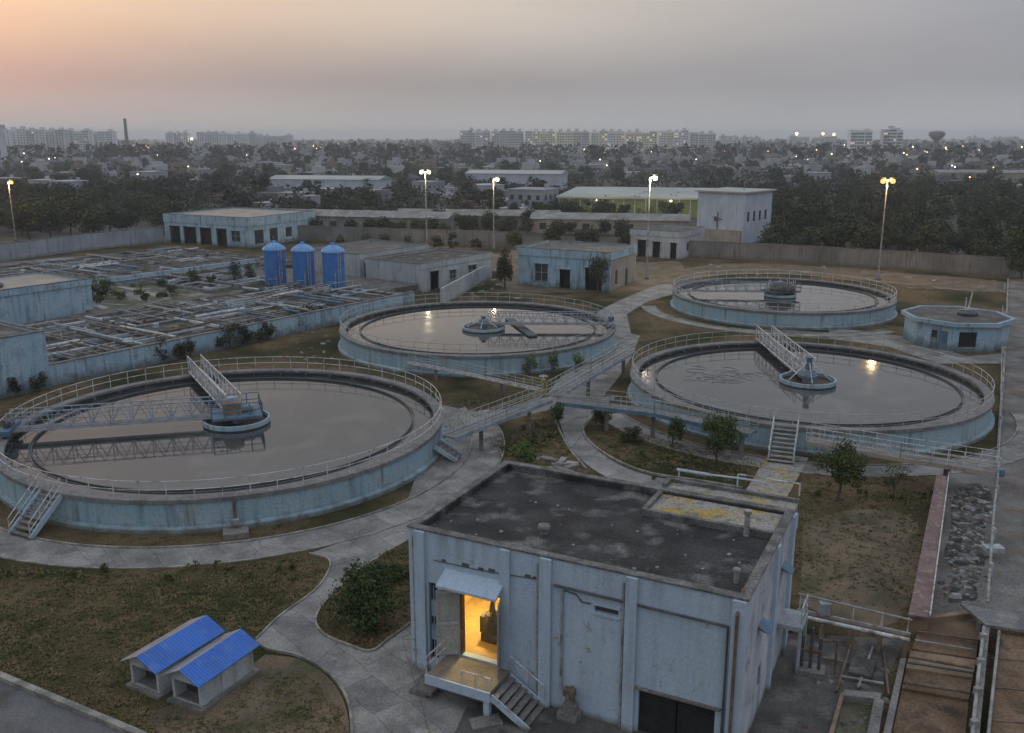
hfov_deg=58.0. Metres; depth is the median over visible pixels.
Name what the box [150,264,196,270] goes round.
drying bed
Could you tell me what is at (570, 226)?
roadside tree
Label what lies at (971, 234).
grove tree
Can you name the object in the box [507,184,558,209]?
house
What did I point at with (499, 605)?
door
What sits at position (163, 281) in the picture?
strip shrub
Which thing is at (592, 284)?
doorway
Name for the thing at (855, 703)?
drain pit
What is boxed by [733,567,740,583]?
roof vent
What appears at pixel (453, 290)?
yard wall
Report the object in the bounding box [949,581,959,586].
rubble piece
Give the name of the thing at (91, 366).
retaining wall
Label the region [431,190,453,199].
house
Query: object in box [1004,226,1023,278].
garden tree
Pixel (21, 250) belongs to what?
boundary wall
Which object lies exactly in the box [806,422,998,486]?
footbridge
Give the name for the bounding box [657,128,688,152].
apartment block
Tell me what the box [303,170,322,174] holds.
house
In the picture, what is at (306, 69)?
sky
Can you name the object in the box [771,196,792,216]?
grove tree
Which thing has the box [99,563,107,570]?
weed
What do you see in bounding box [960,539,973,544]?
rubble piece
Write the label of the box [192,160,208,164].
house
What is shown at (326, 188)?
house
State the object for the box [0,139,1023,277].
ground
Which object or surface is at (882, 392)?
clarifier tank
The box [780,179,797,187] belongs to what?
house
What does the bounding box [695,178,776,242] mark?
white building
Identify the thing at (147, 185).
belt tree
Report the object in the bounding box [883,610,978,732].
rusty basin
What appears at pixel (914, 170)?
house
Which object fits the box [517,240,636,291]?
works hut
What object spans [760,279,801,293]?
drive platform
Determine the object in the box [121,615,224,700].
pump hut
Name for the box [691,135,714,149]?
window
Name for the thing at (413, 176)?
house
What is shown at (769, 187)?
grove tree
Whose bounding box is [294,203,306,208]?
roadside tree
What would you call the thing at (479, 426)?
footbridge
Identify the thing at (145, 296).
strip shrub
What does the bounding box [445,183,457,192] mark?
house
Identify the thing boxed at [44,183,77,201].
plain tree
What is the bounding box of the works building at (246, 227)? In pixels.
[163,207,315,247]
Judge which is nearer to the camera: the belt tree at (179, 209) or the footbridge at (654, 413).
the footbridge at (654, 413)
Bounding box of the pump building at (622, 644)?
[406,460,808,732]
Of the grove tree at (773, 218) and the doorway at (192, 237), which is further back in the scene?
the grove tree at (773, 218)
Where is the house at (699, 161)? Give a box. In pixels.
[692,157,705,163]
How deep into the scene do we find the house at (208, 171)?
496.65 m
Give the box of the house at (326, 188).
[319,185,343,193]
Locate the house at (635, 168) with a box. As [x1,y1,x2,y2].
[628,166,643,171]
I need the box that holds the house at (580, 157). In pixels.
[568,153,584,160]
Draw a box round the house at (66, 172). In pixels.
[48,169,74,178]
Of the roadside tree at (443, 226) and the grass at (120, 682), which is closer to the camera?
the grass at (120, 682)
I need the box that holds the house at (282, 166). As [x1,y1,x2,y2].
[275,163,293,168]
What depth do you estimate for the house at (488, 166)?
564.67 m
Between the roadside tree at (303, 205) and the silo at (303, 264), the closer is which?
the silo at (303, 264)
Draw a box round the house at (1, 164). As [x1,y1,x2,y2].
[0,160,6,168]
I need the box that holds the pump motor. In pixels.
[480,601,496,644]
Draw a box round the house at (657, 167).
[643,164,672,175]
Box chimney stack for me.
[123,118,128,145]
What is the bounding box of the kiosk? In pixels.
[901,305,1015,351]
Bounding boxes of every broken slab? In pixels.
[540,455,557,461]
[551,462,568,465]
[552,465,574,471]
[558,457,567,461]
[563,463,579,468]
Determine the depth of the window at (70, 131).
1201.43 m
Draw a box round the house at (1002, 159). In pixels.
[1000,157,1012,162]
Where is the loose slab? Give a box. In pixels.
[468,713,502,730]
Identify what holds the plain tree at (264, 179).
on the ground at (7, 235)
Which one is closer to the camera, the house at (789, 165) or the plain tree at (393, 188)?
the plain tree at (393, 188)
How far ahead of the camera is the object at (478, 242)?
183.00 m
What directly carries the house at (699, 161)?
on the ground at (7, 235)
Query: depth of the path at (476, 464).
51.30 m
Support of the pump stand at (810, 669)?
on the yard at (790, 700)
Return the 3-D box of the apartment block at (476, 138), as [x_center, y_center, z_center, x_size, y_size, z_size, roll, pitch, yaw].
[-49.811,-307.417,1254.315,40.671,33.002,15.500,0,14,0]
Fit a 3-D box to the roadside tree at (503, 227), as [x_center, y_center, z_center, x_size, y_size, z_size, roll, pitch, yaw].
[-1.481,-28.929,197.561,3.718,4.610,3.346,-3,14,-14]
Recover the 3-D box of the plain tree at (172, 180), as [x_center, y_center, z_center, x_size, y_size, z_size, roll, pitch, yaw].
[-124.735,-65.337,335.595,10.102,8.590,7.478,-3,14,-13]
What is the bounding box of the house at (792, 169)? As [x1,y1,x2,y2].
[782,165,798,172]
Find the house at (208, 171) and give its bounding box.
[201,169,213,174]
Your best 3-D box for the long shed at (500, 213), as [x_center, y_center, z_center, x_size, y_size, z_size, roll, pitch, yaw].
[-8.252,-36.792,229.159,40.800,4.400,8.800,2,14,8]
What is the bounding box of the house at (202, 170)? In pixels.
[196,166,215,172]
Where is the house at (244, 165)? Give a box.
[236,162,254,169]
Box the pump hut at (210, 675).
[162,629,259,714]
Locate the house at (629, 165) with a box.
[625,164,640,168]
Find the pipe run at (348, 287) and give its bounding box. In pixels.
[336,284,361,290]
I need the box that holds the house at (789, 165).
[783,163,801,166]
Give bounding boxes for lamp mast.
[8,180,17,241]
[420,169,430,243]
[492,177,498,249]
[644,175,657,279]
[875,178,895,279]
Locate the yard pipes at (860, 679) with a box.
[822,639,889,695]
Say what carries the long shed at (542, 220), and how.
on the ground at (7, 235)
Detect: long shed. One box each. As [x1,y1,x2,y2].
[269,175,390,191]
[274,208,458,229]
[398,208,560,228]
[465,170,567,190]
[530,212,690,234]
[928,170,1023,182]
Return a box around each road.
[0,681,122,732]
[997,279,1023,478]
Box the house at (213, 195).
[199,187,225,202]
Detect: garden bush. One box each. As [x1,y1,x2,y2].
[327,558,406,636]
[386,562,409,582]
[507,440,536,462]
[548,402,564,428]
[591,410,612,427]
[617,425,643,443]
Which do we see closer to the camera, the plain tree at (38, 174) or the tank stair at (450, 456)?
the tank stair at (450, 456)
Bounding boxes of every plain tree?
[0,195,14,205]
[22,160,34,167]
[24,167,41,175]
[24,171,44,181]
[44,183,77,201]
[51,166,64,170]
[65,161,72,170]
[72,167,91,179]
[86,163,99,168]
[120,193,153,213]
[124,168,133,173]
[129,176,145,181]
[139,157,148,164]
[155,175,181,187]
[160,170,174,176]
[179,173,190,184]
[200,173,211,184]
[220,163,236,175]
[221,188,243,206]
[225,190,252,205]
[235,188,258,206]
[242,169,252,177]
[249,172,271,192]
[260,163,276,173]
[274,168,289,174]
[287,195,312,208]
[291,159,303,166]
[297,172,313,174]
[297,180,324,194]
[303,155,313,164]
[303,197,317,208]
[321,191,343,206]
[337,194,362,206]
[340,195,355,206]
[342,187,353,196]
[352,186,370,198]
[357,187,381,208]
[358,161,369,170]
[374,163,383,171]
[381,167,393,177]
[384,185,396,192]
[394,177,411,190]
[396,181,420,200]
[401,160,412,167]
[404,164,414,173]
[433,175,451,184]
[438,163,453,175]
[443,159,448,166]
[455,168,467,178]
[455,190,482,203]
[456,175,475,184]
[457,180,478,196]
[471,179,491,183]
[474,161,485,168]
[481,187,506,208]
[489,176,508,186]
[501,159,508,169]
[504,162,518,169]
[508,182,520,187]
[527,176,549,186]
[545,161,553,167]
[550,164,560,169]
[579,165,589,171]
[583,170,595,177]
[611,166,625,182]
[614,158,624,165]
[631,157,641,164]
[635,171,648,179]
[669,162,678,168]
[680,159,694,167]
[717,168,733,178]
[746,160,757,165]
[770,167,785,181]
[770,177,787,189]
[790,173,802,182]
[796,174,814,185]
[823,167,834,176]
[835,163,846,169]
[843,169,860,180]
[863,172,881,180]
[869,175,881,185]
[876,160,886,167]
[880,174,897,177]
[884,163,898,173]
[895,176,914,185]
[895,181,910,190]
[914,172,935,184]
[917,155,929,162]
[918,175,937,188]
[936,160,947,167]
[963,174,971,179]
[966,177,982,187]
[980,169,1002,182]
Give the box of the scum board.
[505,319,537,336]
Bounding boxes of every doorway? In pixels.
[174,226,185,242]
[188,227,201,242]
[204,228,211,243]
[220,228,226,244]
[430,271,432,288]
[563,269,569,287]
[588,270,601,289]
[640,240,645,255]
[655,242,659,256]
[672,243,676,257]
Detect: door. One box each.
[435,590,459,655]
[497,600,500,678]
[639,691,714,732]
[938,330,947,350]
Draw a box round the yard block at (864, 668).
[848,656,876,679]
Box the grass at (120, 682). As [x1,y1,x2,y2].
[0,392,931,732]
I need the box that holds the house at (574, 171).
[567,169,583,178]
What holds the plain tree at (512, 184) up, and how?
on the ground at (7, 235)
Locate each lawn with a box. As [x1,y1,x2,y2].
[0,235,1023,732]
[317,541,410,648]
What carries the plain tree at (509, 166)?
on the ground at (7, 235)
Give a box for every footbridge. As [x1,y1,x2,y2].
[405,352,541,395]
[442,384,552,450]
[546,339,635,398]
[556,385,757,456]
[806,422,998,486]
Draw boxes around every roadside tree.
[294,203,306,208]
[308,216,324,225]
[318,201,334,209]
[338,200,353,209]
[344,216,360,226]
[349,200,361,209]
[360,219,375,227]
[373,215,394,227]
[394,219,408,227]
[404,204,415,208]
[411,219,430,228]
[428,217,438,228]
[431,208,446,211]
[438,221,450,229]
[454,213,473,229]
[460,203,471,208]
[461,199,474,208]
[470,215,478,227]
[479,214,496,230]
[483,210,498,230]
[496,215,517,231]
[497,221,513,231]
[505,230,522,248]
[519,215,533,233]
[521,207,534,230]
[534,203,548,209]
[542,221,562,240]
[544,203,553,209]
[550,219,565,235]
[564,221,576,232]
[574,228,585,240]
[580,224,600,241]
[597,218,610,235]
[605,201,616,211]
[606,207,618,212]
[613,217,630,236]
[615,225,629,243]
[618,204,630,212]
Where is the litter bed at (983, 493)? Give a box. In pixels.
[944,483,992,602]
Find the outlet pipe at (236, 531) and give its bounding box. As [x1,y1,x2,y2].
[223,500,248,540]
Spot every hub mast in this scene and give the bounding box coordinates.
[467,316,496,328]
[785,356,830,383]
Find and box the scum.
[669,365,791,383]
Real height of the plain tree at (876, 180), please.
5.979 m
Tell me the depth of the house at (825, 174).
409.79 m
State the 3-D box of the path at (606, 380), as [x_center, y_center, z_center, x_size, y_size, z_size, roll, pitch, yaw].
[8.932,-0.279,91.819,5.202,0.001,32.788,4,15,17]
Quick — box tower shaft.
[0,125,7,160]
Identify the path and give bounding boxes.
[0,419,502,566]
[93,291,150,301]
[93,302,108,308]
[93,302,128,305]
[118,286,169,298]
[119,286,187,295]
[170,287,204,292]
[442,404,551,419]
[543,331,639,409]
[560,396,664,486]
[598,284,672,332]
[609,413,1023,475]
[643,306,892,335]
[746,452,807,495]
[829,329,1003,362]
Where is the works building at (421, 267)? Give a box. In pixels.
[365,247,492,292]
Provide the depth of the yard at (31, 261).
161.51 m
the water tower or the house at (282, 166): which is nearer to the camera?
the house at (282, 166)
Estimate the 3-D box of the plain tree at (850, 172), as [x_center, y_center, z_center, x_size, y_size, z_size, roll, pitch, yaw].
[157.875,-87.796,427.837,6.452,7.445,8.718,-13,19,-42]
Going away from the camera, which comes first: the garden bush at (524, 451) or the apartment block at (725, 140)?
the garden bush at (524, 451)
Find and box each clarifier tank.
[0,356,445,534]
[338,292,616,376]
[627,330,994,457]
[670,270,896,329]
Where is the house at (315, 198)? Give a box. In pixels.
[277,188,320,203]
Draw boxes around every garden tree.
[496,246,513,288]
[587,256,610,293]
[666,416,686,447]
[701,412,742,465]
[812,436,867,501]
[880,462,911,501]
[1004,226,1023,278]
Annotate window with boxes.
[13,129,37,150]
[40,130,67,149]
[69,131,91,151]
[94,132,114,144]
[166,133,189,146]
[197,133,225,148]
[227,135,254,144]
[232,231,239,240]
[254,229,263,243]
[257,136,292,148]
[269,228,277,241]
[286,227,291,236]
[330,221,335,225]
[450,269,454,278]
[461,131,488,149]
[469,264,475,272]
[492,132,522,149]
[526,132,553,151]
[535,263,547,280]
[539,223,545,228]
[557,134,587,152]
[582,223,588,229]
[592,132,622,151]
[625,269,626,284]
[627,132,656,152]
[659,131,687,149]
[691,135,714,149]
[850,133,871,155]
[883,130,902,146]
[932,330,937,337]
[958,332,976,346]
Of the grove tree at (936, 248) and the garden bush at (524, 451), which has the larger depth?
the grove tree at (936, 248)
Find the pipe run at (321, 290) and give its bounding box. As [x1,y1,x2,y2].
[310,288,332,293]
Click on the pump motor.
(488, 624)
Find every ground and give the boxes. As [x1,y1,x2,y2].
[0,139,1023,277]
[21,268,418,325]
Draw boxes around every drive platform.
[209,392,262,421]
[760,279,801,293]
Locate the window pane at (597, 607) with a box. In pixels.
[596,606,617,613]
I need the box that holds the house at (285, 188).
[284,183,298,190]
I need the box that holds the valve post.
[539,375,546,393]
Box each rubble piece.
[858,718,863,723]
[883,698,889,703]
[947,574,959,579]
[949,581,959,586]
[949,592,961,598]
[957,553,971,557]
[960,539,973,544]
[961,566,973,571]
[962,505,974,510]
[980,519,991,523]
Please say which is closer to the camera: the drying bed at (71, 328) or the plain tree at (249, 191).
the drying bed at (71, 328)
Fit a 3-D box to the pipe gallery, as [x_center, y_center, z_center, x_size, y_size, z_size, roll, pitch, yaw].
[15.130,11.510,41.139,4.810,1.739,0.941,7,16,26]
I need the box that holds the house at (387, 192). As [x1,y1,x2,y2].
[367,189,401,207]
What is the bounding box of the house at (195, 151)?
[191,149,203,154]
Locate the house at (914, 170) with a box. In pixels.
[902,169,928,177]
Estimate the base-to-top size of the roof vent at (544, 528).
0.420 m
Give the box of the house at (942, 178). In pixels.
[934,174,963,188]
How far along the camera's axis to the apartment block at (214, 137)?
1512.28 m
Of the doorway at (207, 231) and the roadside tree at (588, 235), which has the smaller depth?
the roadside tree at (588, 235)
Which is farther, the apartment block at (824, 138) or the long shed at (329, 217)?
the apartment block at (824, 138)
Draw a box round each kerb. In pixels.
[0,421,504,568]
[0,671,146,732]
[255,552,330,639]
[255,640,352,732]
[314,539,410,651]
[555,421,586,469]
[582,415,741,488]
[609,412,1023,476]
[641,305,896,336]
[900,287,1006,291]
[996,278,1008,464]
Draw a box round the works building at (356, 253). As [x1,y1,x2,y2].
[312,239,428,277]
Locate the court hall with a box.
[556,187,710,217]
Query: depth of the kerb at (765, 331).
106.89 m
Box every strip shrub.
[91,277,109,287]
[91,285,100,293]
[92,294,103,303]
[99,279,115,288]
[99,285,111,296]
[112,290,125,299]
[130,282,145,294]
[140,293,149,300]
[154,278,171,288]
[156,292,167,296]
[167,285,178,295]
[185,267,201,281]
[206,274,216,282]
[228,259,243,280]
[243,262,256,277]
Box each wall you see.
[0,227,163,262]
[49,291,414,386]
[92,259,255,286]
[297,225,513,248]
[440,265,486,301]
[688,240,1009,276]
[908,471,949,636]
[969,626,989,732]
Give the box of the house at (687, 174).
[673,168,694,177]
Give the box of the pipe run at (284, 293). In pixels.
[268,290,301,301]
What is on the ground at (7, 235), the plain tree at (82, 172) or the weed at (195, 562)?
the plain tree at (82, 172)
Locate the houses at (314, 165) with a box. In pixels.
[9,145,1023,179]
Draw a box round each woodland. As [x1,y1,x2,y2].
[0,138,1023,165]
[0,159,1023,217]
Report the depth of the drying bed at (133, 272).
146.46 m
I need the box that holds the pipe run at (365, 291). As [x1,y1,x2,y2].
[354,289,376,296]
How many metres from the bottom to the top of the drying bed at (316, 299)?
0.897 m
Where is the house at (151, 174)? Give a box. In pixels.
[130,168,167,181]
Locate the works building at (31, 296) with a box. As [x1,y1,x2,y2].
[0,270,93,323]
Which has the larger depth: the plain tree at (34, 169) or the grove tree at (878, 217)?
the plain tree at (34, 169)
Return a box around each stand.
[556,686,581,723]
[794,627,838,679]
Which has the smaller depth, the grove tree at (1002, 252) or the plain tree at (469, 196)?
the grove tree at (1002, 252)
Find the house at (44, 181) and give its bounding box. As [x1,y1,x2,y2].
[27,176,54,186]
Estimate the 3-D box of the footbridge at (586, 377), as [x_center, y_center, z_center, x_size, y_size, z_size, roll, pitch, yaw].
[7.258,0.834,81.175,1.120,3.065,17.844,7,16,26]
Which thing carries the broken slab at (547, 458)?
on the ground at (280, 351)
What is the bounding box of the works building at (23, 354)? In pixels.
[0,320,51,398]
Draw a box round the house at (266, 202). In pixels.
[251,199,278,207]
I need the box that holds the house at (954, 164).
[946,161,961,168]
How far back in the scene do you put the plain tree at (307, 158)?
619.75 m
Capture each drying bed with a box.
[0,262,61,272]
[0,270,12,274]
[26,318,123,339]
[32,258,99,267]
[44,267,101,276]
[45,330,62,341]
[46,338,115,362]
[70,325,176,349]
[71,261,143,274]
[74,253,138,262]
[80,274,117,279]
[82,309,179,326]
[109,269,163,275]
[110,249,173,257]
[114,257,180,268]
[133,317,226,337]
[137,301,228,317]
[140,273,207,286]
[146,246,210,254]
[150,253,217,263]
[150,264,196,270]
[175,279,245,293]
[180,268,243,279]
[183,251,250,259]
[186,294,274,308]
[186,307,278,325]
[189,259,261,267]
[218,274,264,286]
[223,255,291,265]
[231,286,314,300]
[245,301,323,316]
[272,279,352,292]
[280,292,364,307]
[323,284,401,299]
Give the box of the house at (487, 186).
[473,181,504,200]
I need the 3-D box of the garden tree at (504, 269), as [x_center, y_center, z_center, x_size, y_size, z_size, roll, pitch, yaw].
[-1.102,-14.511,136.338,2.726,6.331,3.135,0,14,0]
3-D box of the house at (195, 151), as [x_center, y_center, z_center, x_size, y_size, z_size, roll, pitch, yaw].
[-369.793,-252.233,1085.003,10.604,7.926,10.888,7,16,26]
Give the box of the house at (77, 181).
[49,177,88,188]
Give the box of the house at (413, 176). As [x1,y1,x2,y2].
[406,174,419,180]
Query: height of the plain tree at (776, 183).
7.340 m
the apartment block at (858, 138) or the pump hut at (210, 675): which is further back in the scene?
the apartment block at (858, 138)
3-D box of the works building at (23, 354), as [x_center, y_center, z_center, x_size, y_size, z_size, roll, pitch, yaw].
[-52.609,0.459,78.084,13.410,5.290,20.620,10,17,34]
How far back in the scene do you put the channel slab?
41.39 m
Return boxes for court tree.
[507,201,520,209]
[531,200,542,209]
[557,198,569,211]
[562,200,576,211]
[570,204,583,211]
[592,199,608,212]
[658,200,669,213]
[667,201,684,213]
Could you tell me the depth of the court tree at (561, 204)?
254.39 m
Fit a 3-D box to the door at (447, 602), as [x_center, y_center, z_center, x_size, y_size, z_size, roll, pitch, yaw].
[-2.620,10.455,37.705,0.950,2.950,0.075,-2,14,-8]
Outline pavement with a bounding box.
[256,407,473,732]
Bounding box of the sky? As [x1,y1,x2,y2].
[0,0,1023,138]
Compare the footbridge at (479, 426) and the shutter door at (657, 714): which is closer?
the shutter door at (657, 714)
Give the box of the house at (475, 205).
[450,201,484,208]
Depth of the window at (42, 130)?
1165.89 m
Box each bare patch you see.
[146,654,348,732]
[492,247,683,292]
[680,263,1006,290]
[801,509,920,625]
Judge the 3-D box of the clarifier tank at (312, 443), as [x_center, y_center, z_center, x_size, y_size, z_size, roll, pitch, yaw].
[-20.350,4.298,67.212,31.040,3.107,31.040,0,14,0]
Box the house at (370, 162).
[357,159,373,170]
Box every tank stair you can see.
[7,473,62,539]
[433,439,461,461]
[767,412,799,464]
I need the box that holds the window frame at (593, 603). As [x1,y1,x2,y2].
[591,602,620,620]
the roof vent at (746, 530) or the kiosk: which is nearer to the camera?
the roof vent at (746, 530)
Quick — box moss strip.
[92,282,287,308]
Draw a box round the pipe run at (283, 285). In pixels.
[268,282,299,289]
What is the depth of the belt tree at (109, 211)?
213.80 m
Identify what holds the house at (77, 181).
on the ground at (7, 235)
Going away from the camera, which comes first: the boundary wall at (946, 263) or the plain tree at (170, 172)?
the boundary wall at (946, 263)
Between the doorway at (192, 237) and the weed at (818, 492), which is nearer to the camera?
the weed at (818, 492)
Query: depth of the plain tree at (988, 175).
418.54 m
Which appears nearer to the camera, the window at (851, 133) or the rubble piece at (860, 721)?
the rubble piece at (860, 721)
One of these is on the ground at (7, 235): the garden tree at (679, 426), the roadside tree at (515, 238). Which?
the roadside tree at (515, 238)
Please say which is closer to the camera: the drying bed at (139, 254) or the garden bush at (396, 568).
the garden bush at (396, 568)
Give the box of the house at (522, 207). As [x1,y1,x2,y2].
[499,204,533,209]
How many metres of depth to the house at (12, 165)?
611.07 m
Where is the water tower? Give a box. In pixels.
[929,131,944,153]
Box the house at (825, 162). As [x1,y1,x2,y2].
[817,159,834,167]
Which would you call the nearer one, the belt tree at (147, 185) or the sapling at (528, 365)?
the sapling at (528, 365)
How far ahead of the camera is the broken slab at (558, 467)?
62.46 m
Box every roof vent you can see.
[537,523,550,534]
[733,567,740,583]
[743,509,751,536]
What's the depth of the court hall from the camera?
259.64 m
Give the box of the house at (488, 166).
[477,164,497,169]
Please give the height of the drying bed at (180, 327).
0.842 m
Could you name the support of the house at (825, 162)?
on the ground at (7, 235)
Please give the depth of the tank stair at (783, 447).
64.61 m
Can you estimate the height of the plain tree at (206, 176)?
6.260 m
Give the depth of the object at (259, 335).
101.39 m
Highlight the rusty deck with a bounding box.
[987,630,1023,732]
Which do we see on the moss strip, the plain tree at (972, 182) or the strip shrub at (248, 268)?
the strip shrub at (248, 268)
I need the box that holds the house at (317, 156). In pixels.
[305,153,319,158]
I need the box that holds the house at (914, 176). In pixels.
[909,174,919,182]
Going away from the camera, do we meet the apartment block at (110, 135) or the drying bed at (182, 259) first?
the drying bed at (182, 259)
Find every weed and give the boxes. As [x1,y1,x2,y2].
[20,566,30,575]
[67,571,76,576]
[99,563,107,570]
[166,574,173,580]
[185,560,199,568]
[213,560,220,569]
[224,564,232,569]
[244,571,254,578]
[275,564,282,571]
[814,488,824,495]
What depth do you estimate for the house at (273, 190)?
313.29 m
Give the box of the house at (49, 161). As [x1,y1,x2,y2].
[45,160,56,166]
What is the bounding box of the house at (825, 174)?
[804,170,831,185]
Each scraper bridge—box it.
[0,395,227,437]
[187,354,241,407]
[488,311,614,327]
[677,280,777,291]
[755,325,816,373]
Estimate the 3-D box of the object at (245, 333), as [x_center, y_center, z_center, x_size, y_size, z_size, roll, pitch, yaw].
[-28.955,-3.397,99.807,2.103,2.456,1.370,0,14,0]
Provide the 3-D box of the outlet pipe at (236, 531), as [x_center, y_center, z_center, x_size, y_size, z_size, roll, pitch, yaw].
[-15.727,8.684,52.441,1.400,1.750,1.496,-4,15,-16]
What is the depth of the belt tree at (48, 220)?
198.09 m
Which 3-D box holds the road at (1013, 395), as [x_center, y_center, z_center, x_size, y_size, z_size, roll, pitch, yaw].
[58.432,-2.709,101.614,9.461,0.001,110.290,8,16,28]
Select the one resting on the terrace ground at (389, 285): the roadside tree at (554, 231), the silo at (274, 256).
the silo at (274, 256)
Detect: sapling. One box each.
[522,352,538,374]
[547,349,558,375]
[571,350,584,369]
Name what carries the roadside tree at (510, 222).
on the ground at (7, 235)
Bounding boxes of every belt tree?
[0,178,13,198]
[0,202,9,225]
[2,199,22,230]
[6,177,22,192]
[6,212,22,234]
[9,200,43,238]
[11,179,33,197]
[11,219,38,235]
[13,196,41,212]
[25,181,46,198]
[31,197,65,236]
[50,172,68,179]
[57,195,82,234]
[73,187,101,223]
[77,204,107,232]
[80,180,94,188]
[81,184,102,203]
[93,204,120,230]
[110,209,140,229]
[138,177,155,195]
[146,197,178,233]
[150,193,181,221]
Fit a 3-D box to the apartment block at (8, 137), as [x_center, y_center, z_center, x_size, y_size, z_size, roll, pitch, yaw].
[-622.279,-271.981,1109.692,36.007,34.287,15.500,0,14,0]
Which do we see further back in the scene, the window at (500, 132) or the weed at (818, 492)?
the window at (500, 132)
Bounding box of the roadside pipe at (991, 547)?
[981,284,1005,602]
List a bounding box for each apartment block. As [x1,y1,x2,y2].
[4,127,12,150]
[10,126,40,151]
[35,127,69,149]
[68,128,94,151]
[93,129,117,145]
[165,131,191,148]
[196,131,226,148]
[226,131,256,147]
[256,133,293,149]
[460,128,489,152]
[492,128,523,151]
[525,129,554,152]
[556,129,589,152]
[590,129,624,152]
[624,129,657,152]
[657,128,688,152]
[688,130,715,152]
[719,134,738,146]
[740,135,760,147]
[787,135,808,147]
[811,135,836,147]
[846,129,872,156]
[879,126,903,153]
[964,136,983,146]
[989,136,1019,146]
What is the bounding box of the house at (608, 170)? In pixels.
[603,169,615,178]
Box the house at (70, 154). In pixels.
[64,149,77,155]
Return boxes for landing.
[409,640,547,730]
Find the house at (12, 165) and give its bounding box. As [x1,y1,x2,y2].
[5,161,23,169]
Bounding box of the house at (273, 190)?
[256,185,291,201]
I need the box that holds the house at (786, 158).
[782,156,794,161]
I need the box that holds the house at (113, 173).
[105,170,117,175]
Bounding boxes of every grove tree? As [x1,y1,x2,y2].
[757,218,790,243]
[762,185,777,193]
[770,214,779,225]
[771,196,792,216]
[772,193,778,204]
[785,235,809,245]
[802,226,829,245]
[816,213,854,239]
[821,230,846,247]
[823,221,847,244]
[832,211,859,240]
[841,217,881,248]
[848,225,887,249]
[865,198,891,210]
[867,212,889,225]
[872,222,892,249]
[874,204,894,217]
[879,176,897,191]
[879,188,904,213]
[895,231,918,250]
[910,219,947,251]
[924,243,952,253]
[948,226,968,253]
[962,229,993,252]
[967,238,996,255]
[978,225,1007,250]
[986,195,1016,226]
[993,244,1018,263]
[994,181,1016,198]
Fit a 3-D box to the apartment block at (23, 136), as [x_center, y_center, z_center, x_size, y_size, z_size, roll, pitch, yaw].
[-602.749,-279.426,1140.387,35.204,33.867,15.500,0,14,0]
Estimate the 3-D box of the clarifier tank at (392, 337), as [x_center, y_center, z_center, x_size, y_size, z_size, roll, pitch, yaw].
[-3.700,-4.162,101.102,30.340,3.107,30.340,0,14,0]
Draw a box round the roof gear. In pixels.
[957,292,978,316]
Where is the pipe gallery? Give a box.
[793,593,911,657]
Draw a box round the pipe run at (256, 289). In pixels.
[242,286,258,290]
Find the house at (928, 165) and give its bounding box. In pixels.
[913,164,939,171]
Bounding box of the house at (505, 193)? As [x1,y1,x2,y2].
[502,190,507,197]
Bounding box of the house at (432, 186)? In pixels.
[411,178,444,195]
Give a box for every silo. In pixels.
[262,236,286,286]
[291,237,315,286]
[321,238,344,288]
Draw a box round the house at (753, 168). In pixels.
[744,166,764,176]
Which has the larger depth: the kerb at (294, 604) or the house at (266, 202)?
the house at (266, 202)
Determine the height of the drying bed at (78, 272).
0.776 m
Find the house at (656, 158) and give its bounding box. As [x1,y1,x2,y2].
[649,157,665,162]
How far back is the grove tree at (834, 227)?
177.56 m
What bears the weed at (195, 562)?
on the ground at (280, 351)
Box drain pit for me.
[829,689,883,732]
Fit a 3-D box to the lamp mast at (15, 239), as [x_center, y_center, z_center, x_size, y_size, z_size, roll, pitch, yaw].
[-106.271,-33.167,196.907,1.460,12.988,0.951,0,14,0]
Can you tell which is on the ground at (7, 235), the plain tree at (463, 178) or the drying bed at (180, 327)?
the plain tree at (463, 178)
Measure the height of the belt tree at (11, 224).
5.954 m
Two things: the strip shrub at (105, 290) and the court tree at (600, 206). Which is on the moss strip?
the strip shrub at (105, 290)
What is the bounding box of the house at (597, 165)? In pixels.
[581,163,602,175]
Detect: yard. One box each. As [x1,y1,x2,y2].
[0,253,263,269]
[456,633,902,732]
[931,473,1023,613]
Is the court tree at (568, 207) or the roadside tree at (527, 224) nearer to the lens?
the roadside tree at (527, 224)
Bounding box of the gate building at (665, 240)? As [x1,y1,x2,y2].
[630,224,704,259]
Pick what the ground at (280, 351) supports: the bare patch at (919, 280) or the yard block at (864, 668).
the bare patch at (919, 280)
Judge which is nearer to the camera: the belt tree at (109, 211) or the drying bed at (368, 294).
the drying bed at (368, 294)
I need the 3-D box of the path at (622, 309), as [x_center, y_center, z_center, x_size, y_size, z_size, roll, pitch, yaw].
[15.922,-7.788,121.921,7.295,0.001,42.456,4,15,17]
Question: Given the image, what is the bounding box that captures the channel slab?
[960,603,1023,641]
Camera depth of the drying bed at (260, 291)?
120.94 m
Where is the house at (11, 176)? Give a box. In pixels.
[0,175,22,180]

